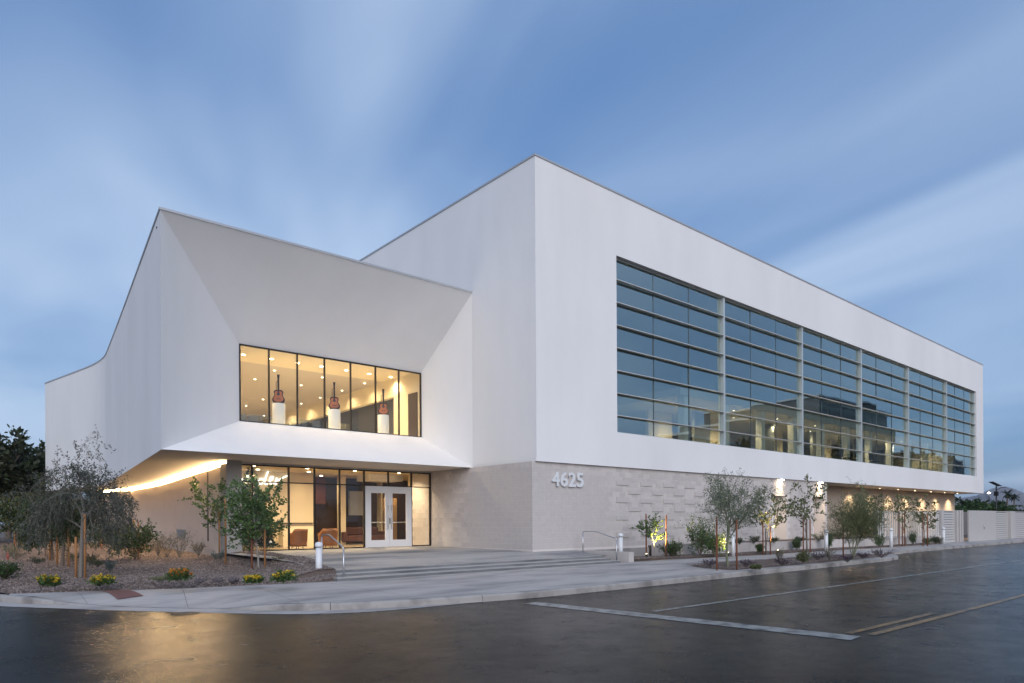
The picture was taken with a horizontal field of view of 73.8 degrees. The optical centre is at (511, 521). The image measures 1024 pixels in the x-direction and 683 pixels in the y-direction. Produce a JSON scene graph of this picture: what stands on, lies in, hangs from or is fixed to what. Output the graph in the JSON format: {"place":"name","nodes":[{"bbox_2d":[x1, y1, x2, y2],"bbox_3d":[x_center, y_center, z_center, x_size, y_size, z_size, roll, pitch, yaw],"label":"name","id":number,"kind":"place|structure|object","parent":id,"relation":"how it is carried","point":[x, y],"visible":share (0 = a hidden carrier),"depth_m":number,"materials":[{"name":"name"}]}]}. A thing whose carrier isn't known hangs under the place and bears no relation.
{"place":"outdoors","nodes":[
{"label":"outdoors","id":0,"kind":"place"},
{"bbox_2d":[0,537,335,593],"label":"planting ground","id":1,"kind":"structure","parent":0,"point":[34,552],"depth_m":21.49,"materials":[{"name":"gravel"}]},
{"bbox_2d":[0,559,23,578],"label":"bush","id":2,"kind":"object","parent":1,"relation":"on","point":[7,570],"visible":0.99,"depth_m":17.54,"materials":[{"name":"green plant"}]},
{"bbox_2d":[0,497,25,545],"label":"drooping tree","id":3,"kind":"object","parent":1,"relation":"on","point":[5,507],"visible":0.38,"depth_m":37.83,"materials":[{"name":"green plant"}]},
{"bbox_2d":[2,545,29,559],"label":"tuft","id":4,"kind":"object","parent":1,"relation":"on","point":[16,554],"visible":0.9,"depth_m":23.52,"materials":[{"name":"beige plant"}]},
{"bbox_2d":[0,424,39,512],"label":"evergreen tree","id":5,"kind":"object","parent":1,"relation":"on","point":[12,467],"visible":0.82,"depth_m":45.21,"materials":[{"name":"green plant"}]},
{"bbox_2d":[0,440,48,540],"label":"evergreen tree","id":6,"kind":"object","parent":1,"relation":"on","point":[40,455],"visible":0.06,"depth_m":48.92,"materials":[{"name":"green plant"}]},
{"bbox_2d":[13,437,44,457],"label":"evergreen tree","id":7,"kind":"object","parent":1,"relation":"on","point":[41,447],"visible":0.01,"depth_m":56.26,"materials":[{"name":"green plant"}]},
{"bbox_2d":[12,494,79,555],"bbox_3d":[-17.879,0.113,26.307,2.332,2.458,2.748,0,0,-41],"label":"drooping tree","id":8,"kind":"object","parent":1,"relation":"on","point":[46,550],"visible":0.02,"depth_m":26.23,"materials":[{"name":"green plant"}]},
{"bbox_2d":[34,574,64,586],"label":"flowering shrub","id":9,"kind":"object","parent":1,"relation":"on","point":[47,580],"visible":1,"depth_m":15.63,"materials":[{"name":"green plant"}]},
{"bbox_2d":[12,474,96,559],"bbox_3d":[-15.668,-0.149,23.254,2.928,2.946,2.322,0,0,8],"label":"drooping tree","id":10,"kind":"object","parent":1,"relation":"on","point":[52,549],"visible":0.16,"depth_m":22.75,"materials":[{"name":"green plant"}]},
{"bbox_2d":[16,476,114,565],"bbox_3d":[-13.526,-0.060,20.665,2.404,2.821,2.915,0,0,-41],"label":"drooping tree","id":11,"kind":"object","parent":1,"relation":"on","point":[76,512],"visible":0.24,"depth_m":20.29,"materials":[{"name":"green plant"}]},
{"bbox_2d":[67,527,69,566],"bbox_3d":[-13.110,0.730,20.172,0.052,1.465,0.052,0,0,27],"label":"tree stake","id":12,"kind":"object","parent":1,"relation":"on","point":[68,553],"visible":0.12,"depth_m":20.15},
{"bbox_2d":[0,431,141,577],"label":"drooping tree","id":13,"kind":"object","parent":1,"relation":"on","point":[116,500],"visible":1,"depth_m":16.89,"materials":[{"name":"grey plant"}]},
{"bbox_2d":[74,537,76,577],"bbox_3d":[-10.871,0.949,17.012,0.052,1.125,0.052,0,0,-18],"label":"tree stake","id":14,"kind":"object","parent":1,"relation":"on","point":[75,543],"visible":0.79,"depth_m":16.99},
{"bbox_2d":[83,514,85,577],"bbox_3d":[-10.606,0.666,16.949,0.052,1.695,0.052,0,0,27],"label":"tree stake","id":15,"kind":"object","parent":1,"relation":"on","point":[84,524],"visible":0.59,"depth_m":16.93,"materials":[{"name":"wood"}]},
{"bbox_2d":[84,573,117,585],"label":"flowering shrub","id":16,"kind":"object","parent":1,"relation":"on","point":[108,579],"visible":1,"depth_m":15.11,"materials":[{"name":"green plant"}]},
{"bbox_2d":[101,560,118,572],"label":"tuft","id":17,"kind":"object","parent":1,"relation":"on","point":[108,567],"visible":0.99,"depth_m":18.90,"materials":[{"name":"green plant"}]},
{"bbox_2d":[96,519,131,552],"bbox_3d":[-16.489,0.500,28.411,1.433,1.848,1.828,0,0,-41],"label":"bush","id":18,"kind":"object","parent":1,"relation":"on","point":[115,540],"visible":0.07,"depth_m":28.21,"materials":[{"name":"green plant"}]},
{"bbox_2d":[106,518,161,559],"bbox_3d":[-13.203,0.625,23.710,1.697,1.556,1.919,0,0,-41],"label":"bush","id":19,"kind":"object","parent":1,"relation":"on","point":[136,544],"visible":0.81,"depth_m":23.50,"materials":[{"name":"green plant"}]},
{"bbox_2d":[147,534,168,555],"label":"shrub","id":20,"kind":"object","parent":1,"relation":"on","point":[158,550],"visible":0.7,"depth_m":25.89,"materials":[{"name":"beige plant"}]},
{"bbox_2d":[152,531,177,556],"bbox_3d":[-12.746,0.837,25.151,0.899,1.016,1.268,0,0,-16],"label":"shrub","id":21,"kind":"object","parent":1,"relation":"on","point":[168,546],"visible":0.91,"depth_m":25.07,"materials":[{"name":"beige plant"}]},
{"bbox_2d":[161,528,193,557],"bbox_3d":[-12.288,0.755,24.943,1.243,1.202,1.097,0,0,1],"label":"shrub","id":22,"kind":"object","parent":1,"relation":"on","point":[179,554],"visible":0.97,"depth_m":24.88,"materials":[{"name":"beige plant"}]},
{"bbox_2d":[164,567,194,582],"bbox_3d":[-7.509,1.203,15.467,0.645,0.362,0.574,0,0,-41],"label":"flowering shrub","id":23,"kind":"object","parent":1,"relation":"on","point":[179,574],"visible":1,"depth_m":15.34,"materials":[{"name":"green plant"}]},
{"bbox_2d":[189,538,207,556],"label":"shrub","id":24,"kind":"object","parent":1,"relation":"on","point":[201,549],"visible":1,"depth_m":25.98,"materials":[{"name":"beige plant"}]},
{"bbox_2d":[177,476,246,547],"bbox_3d":[-10.749,-0.314,24.711,2.210,3.470,1.995,0,0,-12],"label":"young tree","id":25,"kind":"object","parent":1,"relation":"on","point":[200,498],"visible":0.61,"depth_m":24.36,"materials":[{"name":"green plant"}]},
{"bbox_2d":[224,499,226,564],"bbox_3d":[-8.851,0.294,21.086,0.055,2.074,0.055,0,0,-18],"label":"tree stake","id":26,"kind":"object","parent":1,"relation":"on","point":[225,536],"visible":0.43,"depth_m":21.06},
{"bbox_2d":[204,474,291,567],"bbox_3d":[-7.525,0.025,19.857,2.268,2.750,2.502,0,0,-41],"label":"young tree","id":27,"kind":"object","parent":1,"relation":"on","point":[240,517],"visible":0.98,"depth_m":19.60,"materials":[{"name":"green plant"}]},
{"bbox_2d":[241,573,264,583],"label":"flowering shrub","id":28,"kind":"object","parent":1,"relation":"on","point":[255,578],"visible":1,"depth_m":15.37,"materials":[{"name":"yellow plant"}]},
{"bbox_2d":[264,522,265,566],"bbox_3d":[-7.194,0.693,19.864,0.055,1.631,0.055,0,0,-18],"label":"tree stake","id":29,"kind":"object","parent":1,"relation":"on","point":[264,547],"visible":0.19,"depth_m":19.84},
{"bbox_2d":[268,568,298,583],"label":"flowering shrub","id":30,"kind":"object","parent":1,"relation":"on","point":[282,576],"visible":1,"depth_m":15.15,"materials":[{"name":"green plant"}]},
{"bbox_2d":[315,542,322,567],"bbox_3d":[-5.069,1.064,17.918,0.210,1.050,0.210,0,0,-41],"label":"bollard","id":31,"kind":"object","parent":1,"relation":"on","point":[318,545],"visible":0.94,"depth_m":17.84,"materials":[{"name":"grey"}]},
{"bbox_2d":[220,546,603,569],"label":"plaza","id":32,"kind":"structure","parent":0,"point":[369,557],"depth_m":23.06,"materials":[{"name":"grey concrete"}]},
{"bbox_2d":[582,531,616,559],"bbox_3d":[3.265,0.936,25.495,0.042,1.150,1.722,0,0,-41],"label":"handrail","id":33,"kind":"object","parent":32,"relation":"on","point":[600,533],"visible":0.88,"depth_m":25.57,"materials":[{"name":"silver metal"}]},
{"bbox_2d":[618,533,622,551],"bbox_3d":[4.120,0.971,25.882,0.210,1.050,0.210,0,0,-41],"label":"bollard","id":34,"kind":"object","parent":32,"relation":"on","point":[620,542],"visible":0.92,"depth_m":25.82,"materials":[{"name":"grey"}]},
{"bbox_2d":[0,525,967,561],"bbox_3d":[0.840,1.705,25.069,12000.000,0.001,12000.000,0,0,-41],"label":"ground","id":35,"kind":"structure","parent":0,"point":[3,533],"depth_m":95.74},
{"bbox_2d":[44,153,983,555],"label":"office building","id":36,"kind":"structure","parent":35,"relation":"on","point":[524,331],"depth_m":28.78,"materials":[{"name":"paint"}]},
{"bbox_2d":[242,466,280,549],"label":"christmas tree","id":37,"kind":"object","parent":36,"relation":"on","point":[270,541],"visible":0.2,"depth_m":26.43,"materials":[{"name":"green plant"}]},
{"bbox_2d":[272,403,284,423],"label":"plinth","id":38,"kind":"structure","parent":36,"relation":"on","point":[278,413],"depth_m":26.79,"materials":[{"name":"white"}]},
{"bbox_2d":[272,374,284,402],"bbox_3d":[-9.232,-5.226,26.985,0.468,1.145,0.128,0,0,-13],"label":"guitar","id":39,"kind":"object","parent":38,"relation":"on","point":[278,397],"visible":0.99,"depth_m":26.93,"materials":[{"name":"brown"}]},
{"bbox_2d":[278,523,316,547],"bbox_3d":[-9.228,0.579,29.066,1.650,1.045,0.620,0,0,-41],"label":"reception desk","id":40,"kind":"object","parent":36,"relation":"on","point":[283,541],"visible":0.57,"depth_m":28.82,"materials":[{"name":"beige wood"}]},
{"bbox_2d":[290,529,307,548],"bbox_3d":[-8.516,0.698,27.184,0.753,0.803,0.734,0,0,-10],"label":"armchair","id":41,"kind":"object","parent":36,"relation":"on","point":[298,538],"visible":0.91,"depth_m":26.89,"materials":[{"name":"leather"}]},
{"bbox_2d":[318,528,337,547],"bbox_3d":[-7.537,0.693,28.024,0.734,0.803,0.753,0,0,12],"label":"armchair","id":42,"kind":"object","parent":36,"relation":"on","point":[329,540],"visible":0.87,"depth_m":27.74,"materials":[{"name":"leather"}]},
{"bbox_2d":[239,344,421,436],"bbox_3d":[-6.961,-5.075,27.380,7.824,2.810,0.095,0,0,-41],"label":"gallery window","id":43,"kind":"structure","parent":36,"relation":"in","point":[350,382],"depth_m":26.99,"materials":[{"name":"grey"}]},
{"bbox_2d":[328,409,340,428],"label":"plinth","id":44,"kind":"structure","parent":36,"relation":"on","point":[334,420],"depth_m":28.34,"materials":[{"name":"white"}]},
{"bbox_2d":[329,382,339,408],"bbox_3d":[-7.429,-5.237,28.534,0.468,1.145,0.128,0,0,-13],"label":"guitar","id":45,"kind":"object","parent":44,"relation":"on","point":[334,403],"visible":1,"depth_m":28.48,"materials":[{"name":"brown"}]},
{"bbox_2d":[341,527,384,544],"bbox_3d":[-7.230,0.690,33.071,2.400,0.800,0.850,0,0,-41],"label":"sofa","id":46,"kind":"object","parent":36,"relation":"on","point":[352,534],"visible":0.52,"depth_m":32.96,"materials":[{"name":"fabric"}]},
{"bbox_2d":[367,488,388,546],"bbox_3d":[-5.587,-0.155,28.484,1.010,2.455,0.198,0,0,-41],"label":"door","id":47,"kind":"structure","parent":36,"relation":"in","point":[371,543],"depth_m":28.50,"materials":[{"name":"white"}]},
{"bbox_2d":[378,414,388,433],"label":"plinth","id":48,"kind":"structure","parent":36,"relation":"on","point":[383,423],"depth_m":29.85,"materials":[{"name":"white"}]},
{"bbox_2d":[378,389,388,414],"bbox_3d":[-5.667,-5.247,30.049,0.468,1.145,0.128,0,0,-13],"label":"guitar","id":49,"kind":"object","parent":48,"relation":"on","point":[383,409],"visible":1,"depth_m":30.00,"materials":[{"name":"brown"}]},
{"bbox_2d":[389,489,409,546],"bbox_3d":[-4.814,-0.160,29.149,1.010,2.455,0.198,0,0,-41],"label":"door","id":50,"kind":"structure","parent":36,"relation":"in","point":[404,542],"depth_m":29.13,"materials":[{"name":"white"}]},
{"bbox_2d":[408,392,417,435],"bbox_3d":[-4.464,-4.719,30.728,0.029,2.110,0.750,0,0,-41],"label":"gallery door","id":51,"kind":"structure","parent":36,"relation":"in","point":[413,397],"depth_m":30.66,"materials":[{"name":"brown wood"}]},
{"bbox_2d":[552,472,583,486],"bbox_3d":[2.156,-1.612,26.289,1.696,0.560,0.068,0,0,-41],"label":"address sign","id":52,"kind":"object","parent":36,"relation":"attached to","point":[556,479],"visible":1,"depth_m":26.30,"materials":[{"name":"metal"}]},
{"bbox_2d":[616,258,975,475],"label":"street window","id":53,"kind":"structure","parent":36,"relation":"in","point":[882,423],"depth_m":45.15,"materials":[{"name":"glass"}]},
{"bbox_2d":[963,512,967,534],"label":"yard wall","id":54,"kind":"structure","parent":35,"relation":"on","point":[965,522],"depth_m":69.08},
{"bbox_2d":[955,498,994,509],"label":"distant tree","id":55,"kind":"object","parent":35,"relation":"on","point":[976,504],"visible":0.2,"depth_m":90.77,"materials":[{"name":"green plant"}]},
{"bbox_2d":[955,496,1015,510],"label":"distant tree","id":56,"kind":"object","parent":35,"relation":"on","point":[961,501],"visible":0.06,"depth_m":97.72,"materials":[{"name":"green plant"}]},
{"bbox_2d":[955,500,1017,511],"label":"distant tree","id":57,"kind":"object","parent":35,"relation":"on","point":[988,508],"visible":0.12,"depth_m":83.64,"materials":[{"name":"green plant"}]},
{"bbox_2d":[989,481,1005,510],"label":"street lamp","id":58,"kind":"object","parent":35,"relation":"on","point":[996,493],"visible":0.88,"depth_m":69.94,"materials":[{"name":"black"}]},
{"bbox_2d":[0,542,1023,682],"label":"road","id":59,"kind":"structure","parent":0,"point":[512,641],"depth_m":9.64,"materials":[{"name":"asphalt"}]},
{"bbox_2d":[0,601,482,613],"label":"gutter","id":60,"kind":"object","parent":59,"relation":"on","point":[177,609],"visible":1,"depth_m":12.95,"materials":[{"name":"concrete"}]},
{"bbox_2d":[0,540,1023,610],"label":"kerb","id":61,"kind":"structure","parent":59,"relation":"on","point":[352,605],"depth_m":14.43,"materials":[{"name":"concrete"}]},
{"bbox_2d":[524,602,859,639],"bbox_3d":[2.564,1.630,11.617,6.172,0.001,0.420,0,0,44],"label":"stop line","id":62,"kind":"object","parent":59,"relation":"on","point":[783,630],"visible":1,"depth_m":11.03,"materials":[{"name":"white paint"}]},
{"bbox_2d":[654,560,1020,611],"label":"lane line","id":63,"kind":"object","parent":59,"relation":"on","point":[815,588],"visible":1,"depth_m":15.86,"materials":[{"name":"white paint"}]},
{"bbox_2d":[845,613,935,633],"bbox_3d":[6.123,1.610,10.905,3.251,0.001,0.110,0,0,-39],"label":"line","id":64,"kind":"object","parent":59,"relation":"on","point":[884,624],"visible":1,"depth_m":10.76,"materials":[{"name":"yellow paint"}]},
{"bbox_2d":[936,510,943,539],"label":"gate pier","id":65,"kind":"structure","parent":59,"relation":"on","point":[941,520],"depth_m":42.31,"materials":[{"name":"concrete"}]},
{"bbox_2d":[944,510,954,542],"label":"louvred gate","id":66,"kind":"structure","parent":65,"relation":"attached to","point":[949,521],"depth_m":43.62,"materials":[{"name":"metal"}]},
{"bbox_2d":[869,594,1023,634],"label":"line","id":67,"kind":"object","parent":59,"relation":"on","point":[930,619],"visible":1,"depth_m":11.50,"materials":[{"name":"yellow paint"}]},
{"bbox_2d":[967,510,995,541],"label":"panel gate","id":68,"kind":"structure","parent":59,"relation":"on","point":[981,525],"depth_m":46.80,"materials":[{"name":"metal"}]},
{"bbox_2d":[996,511,1007,538],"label":"louvred screen","id":69,"kind":"object","parent":59,"relation":"on","point":[1001,524],"visible":0.87,"depth_m":50.23,"materials":[{"name":"metal"}]},
{"bbox_2d":[1015,512,1023,537],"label":"louvred screen","id":70,"kind":"object","parent":59,"relation":"on","point":[1019,524],"visible":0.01,"depth_m":53.23,"materials":[{"name":"metal"}]},
{"bbox_2d":[0,0,1023,523],"label":"sky","id":71,"kind":"structure","parent":0,"point":[870,153],"materials":[{"name":"blue"}]},
{"bbox_2d":[9,537,1023,607],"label":"sidewalk","id":72,"kind":"structure","parent":0,"point":[473,583],"depth_m":16.01,"materials":[{"name":"grey concrete"}]},
{"bbox_2d":[103,590,142,599],"bbox_3d":[-8.499,1.579,14.888,0.501,0.084,1.556,0,0,-41],"label":"tactile pad","id":73,"kind":"object","parent":72,"relation":"on","point":[119,594],"visible":1,"depth_m":14.65,"materials":[{"name":"concrete"}]},
{"bbox_2d":[333,555,620,580],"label":"entrance steps","id":74,"kind":"structure","parent":72,"relation":"on","point":[396,572],"depth_m":20.48,"materials":[{"name":"concrete"}]},
{"bbox_2d":[321,534,344,576],"bbox_3d":[-4.839,0.953,18.385,0.042,1.210,1.342,0,0,-41],"label":"handrail","id":75,"kind":"object","parent":74,"relation":"on","point":[322,535],"visible":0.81,"depth_m":18.25,"materials":[{"name":"silver metal"}]},
{"bbox_2d":[579,550,633,562],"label":"cheek wall","id":76,"kind":"structure","parent":72,"relation":"on","point":[625,556],"depth_m":25.13,"materials":[{"name":"concrete"}]},
{"bbox_2d":[730,532,734,555],"bbox_3d":[9.225,0.952,28.514,0.210,1.050,0.210,0,0,-41],"label":"bollard","id":77,"kind":"object","parent":72,"relation":"on","point":[733,546],"visible":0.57,"depth_m":28.44,"materials":[{"name":"grey"}]},
{"bbox_2d":[750,482,800,553],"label":"young tree","id":78,"kind":"object","parent":72,"relation":"on","point":[767,520],"visible":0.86,"depth_m":29.12,"materials":[{"name":"green plant"}]},
{"bbox_2d":[634,543,941,561],"bbox_3d":[15.445,1.386,33.770,28.610,0.120,2.250,0,0,-33],"label":"facade bed","id":79,"kind":"object","parent":72,"relation":"on","point":[756,553],"visible":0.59,"depth_m":29.22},
{"bbox_2d":[594,547,648,555],"bbox_3d":[4.337,1.325,28.109,3.970,0.400,0.150,0,0,-41],"label":"bed edging","id":80,"kind":"object","parent":79,"relation":"on","point":[641,551],"visible":0.21,"depth_m":28.75,"materials":[{"name":"concrete"}]},
{"bbox_2d":[630,511,667,555],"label":"young tree","id":81,"kind":"object","parent":79,"relation":"on","point":[649,532],"visible":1,"depth_m":27.14,"materials":[{"name":"green plant"}]},
{"bbox_2d":[656,539,683,556],"bbox_3d":[6.370,1.088,27.331,1.107,0.905,1.288,0,0,-41],"label":"bush","id":82,"kind":"object","parent":79,"relation":"on","point":[672,550],"visible":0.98,"depth_m":27.16,"materials":[{"name":"green plant"}]},
{"bbox_2d":[685,516,714,555],"bbox_3d":[7.597,0.716,27.656,1.476,1.966,1.296,0,0,-41],"label":"bush","id":83,"kind":"object","parent":79,"relation":"on","point":[702,534],"visible":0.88,"depth_m":27.55,"materials":[{"name":"green plant"}]},
{"bbox_2d":[699,525,734,555],"bbox_3d":[8.216,0.774,27.573,1.285,1.270,1.193,0,0,-12],"label":"bush","id":84,"kind":"object","parent":79,"relation":"on","point":[710,545],"visible":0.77,"depth_m":27.46,"materials":[{"name":"green plant"}]},
{"bbox_2d":[648,536,907,553],"bbox_3d":[16.276,1.166,36.063,24.250,0.380,3.650,0,0,-41],"label":"raised bed","id":85,"kind":"object","parent":79,"relation":"on","point":[650,549],"visible":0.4,"depth_m":35.38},
{"bbox_2d":[790,537,802,549],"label":"ground shrub","id":86,"kind":"object","parent":79,"relation":"on","point":[796,543],"visible":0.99,"depth_m":32.20,"materials":[{"name":"green plant"}]},
{"bbox_2d":[873,533,885,546],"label":"ground shrub","id":87,"kind":"object","parent":79,"relation":"on","point":[878,542],"visible":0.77,"depth_m":34.87,"materials":[{"name":"green plant"}]},
{"bbox_2d":[908,530,916,544],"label":"ground shrub","id":88,"kind":"object","parent":79,"relation":"on","point":[912,536],"visible":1,"depth_m":38.55,"materials":[{"name":"green plant"}]},
{"bbox_2d":[691,554,885,569],"bbox_3d":[10.329,1.420,25.073,12.400,0.115,2.665,0,0,-41],"label":"parkway bed","id":89,"kind":"object","parent":72,"relation":"on","point":[762,562],"visible":0.46,"depth_m":23.18,"materials":[{"name":"soil"}]},
{"bbox_2d":[716,517,717,569],"bbox_3d":[6.168,0.679,20.557,0.052,1.672,0.052,0,0,-18],"label":"tree stake","id":90,"kind":"object","parent":89,"relation":"in","point":[716,544],"visible":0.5,"depth_m":20.54,"materials":[{"name":"wood"}]},
{"bbox_2d":[678,467,779,565],"bbox_3d":[6.342,-0.113,20.747,4.038,3.061,2.954,0,0,-41],"label":"broad tree","id":91,"kind":"object","parent":89,"relation":"on","point":[719,496],"visible":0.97,"depth_m":20.70,"materials":[{"name":"green plant"}]},
{"bbox_2d":[736,520,737,569],"bbox_3d":[6.792,0.729,20.630,0.052,1.565,0.052,0,0,27],"label":"tree stake","id":92,"kind":"object","parent":89,"relation":"in","point":[736,544],"visible":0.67,"depth_m":20.61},
{"bbox_2d":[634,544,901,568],"bbox_3d":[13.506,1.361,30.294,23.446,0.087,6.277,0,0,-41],"label":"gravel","id":93,"kind":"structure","parent":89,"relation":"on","point":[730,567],"depth_m":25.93,"materials":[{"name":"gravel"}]},
{"bbox_2d":[773,557,791,565],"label":"ground shrub","id":94,"kind":"object","parent":89,"relation":"on","point":[784,561],"visible":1,"depth_m":21.24,"materials":[{"name":"purple plant"}]},
{"bbox_2d":[794,550,812,563],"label":"ground shrub","id":95,"kind":"object","parent":89,"relation":"on","point":[803,556],"visible":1,"depth_m":22.51,"materials":[{"name":"green plant"}]},
{"bbox_2d":[820,478,905,559],"bbox_3d":[12.393,-0.161,24.491,2.272,3.094,3.212,0,0,6],"label":"broad tree","id":96,"kind":"object","parent":89,"relation":"on","point":[860,521],"visible":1,"depth_m":24.14,"materials":[{"name":"green plant"}]},
{"bbox_2d":[868,548,894,557],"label":"ground shrub","id":97,"kind":"object","parent":89,"relation":"on","point":[879,553],"visible":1,"depth_m":25.63,"materials":[{"name":"purple plant"}]},
{"bbox_2d":[651,535,940,555],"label":"retaining wall","id":98,"kind":"structure","parent":72,"relation":"on","point":[776,545],"depth_m":32.36,"materials":[{"name":"concrete"}]},
{"bbox_2d":[876,511,938,537],"bbox_3d":[22.922,0.148,39.255,9.400,1.500,0.080,0,0,-41],"label":"picket fence","id":99,"kind":"object","parent":98,"relation":"on","point":[916,527],"visible":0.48,"depth_m":38.96,"materials":[{"name":"metal"}]},
{"bbox_2d":[777,473,830,551],"bbox_3d":[13.350,-0.389,31.144,2.394,3.527,2.154,0,0,-41],"label":"young tree","id":100,"kind":"object","parent":72,"relation":"on","point":[804,511],"visible":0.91,"depth_m":30.87,"materials":[{"name":"green plant"}]},
{"bbox_2d":[853,483,888,547],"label":"thin tree","id":101,"kind":"object","parent":72,"relation":"on","point":[882,505],"visible":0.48,"depth_m":34.98,"materials":[{"name":"green plant"}]},
{"bbox_2d":[889,528,892,546],"bbox_3d":[20.390,0.888,36.713,0.210,1.050,0.210,0,0,-41],"label":"bollard","id":102,"kind":"object","parent":72,"relation":"on","point":[890,537],"visible":0.98,"depth_m":36.64,"materials":[{"name":"grey"}]},
{"bbox_2d":[885,494,928,545],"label":"thin tree","id":103,"kind":"object","parent":72,"relation":"on","point":[898,503],"visible":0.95,"depth_m":36.99,"materials":[{"name":"green plant"}]},
{"bbox_2d":[908,493,939,544],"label":"thin tree","id":104,"kind":"object","parent":72,"relation":"on","point":[931,525],"visible":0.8,"depth_m":38.39,"materials":[{"name":"green plant"}]},
{"bbox_2d":[954,510,958,541],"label":"gate post","id":105,"kind":"object","parent":72,"relation":"on","point":[956,528],"visible":0.58,"depth_m":44.23,"materials":[{"name":"metal"}]},
{"bbox_2d":[958,510,960,541],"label":"gate post","id":106,"kind":"object","parent":72,"relation":"on","point":[959,521],"visible":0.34,"depth_m":44.58,"materials":[{"name":"metal"}]},
{"bbox_2d":[961,510,963,541],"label":"gate post","id":107,"kind":"object","parent":72,"relation":"on","point":[962,533],"visible":0.44,"depth_m":44.88,"materials":[{"name":"metal"}]},
{"bbox_2d":[1006,511,1014,538],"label":"gate pier","id":108,"kind":"structure","parent":72,"relation":"on","point":[1011,524],"depth_m":51.28,"materials":[{"name":"concrete"}]},
{"bbox_2d":[955,486,1023,509],"bbox_3d":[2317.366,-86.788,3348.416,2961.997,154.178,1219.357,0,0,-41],"label":"mountain","id":109,"kind":"structure","parent":0,"point":[985,495],"depth_m":2946.08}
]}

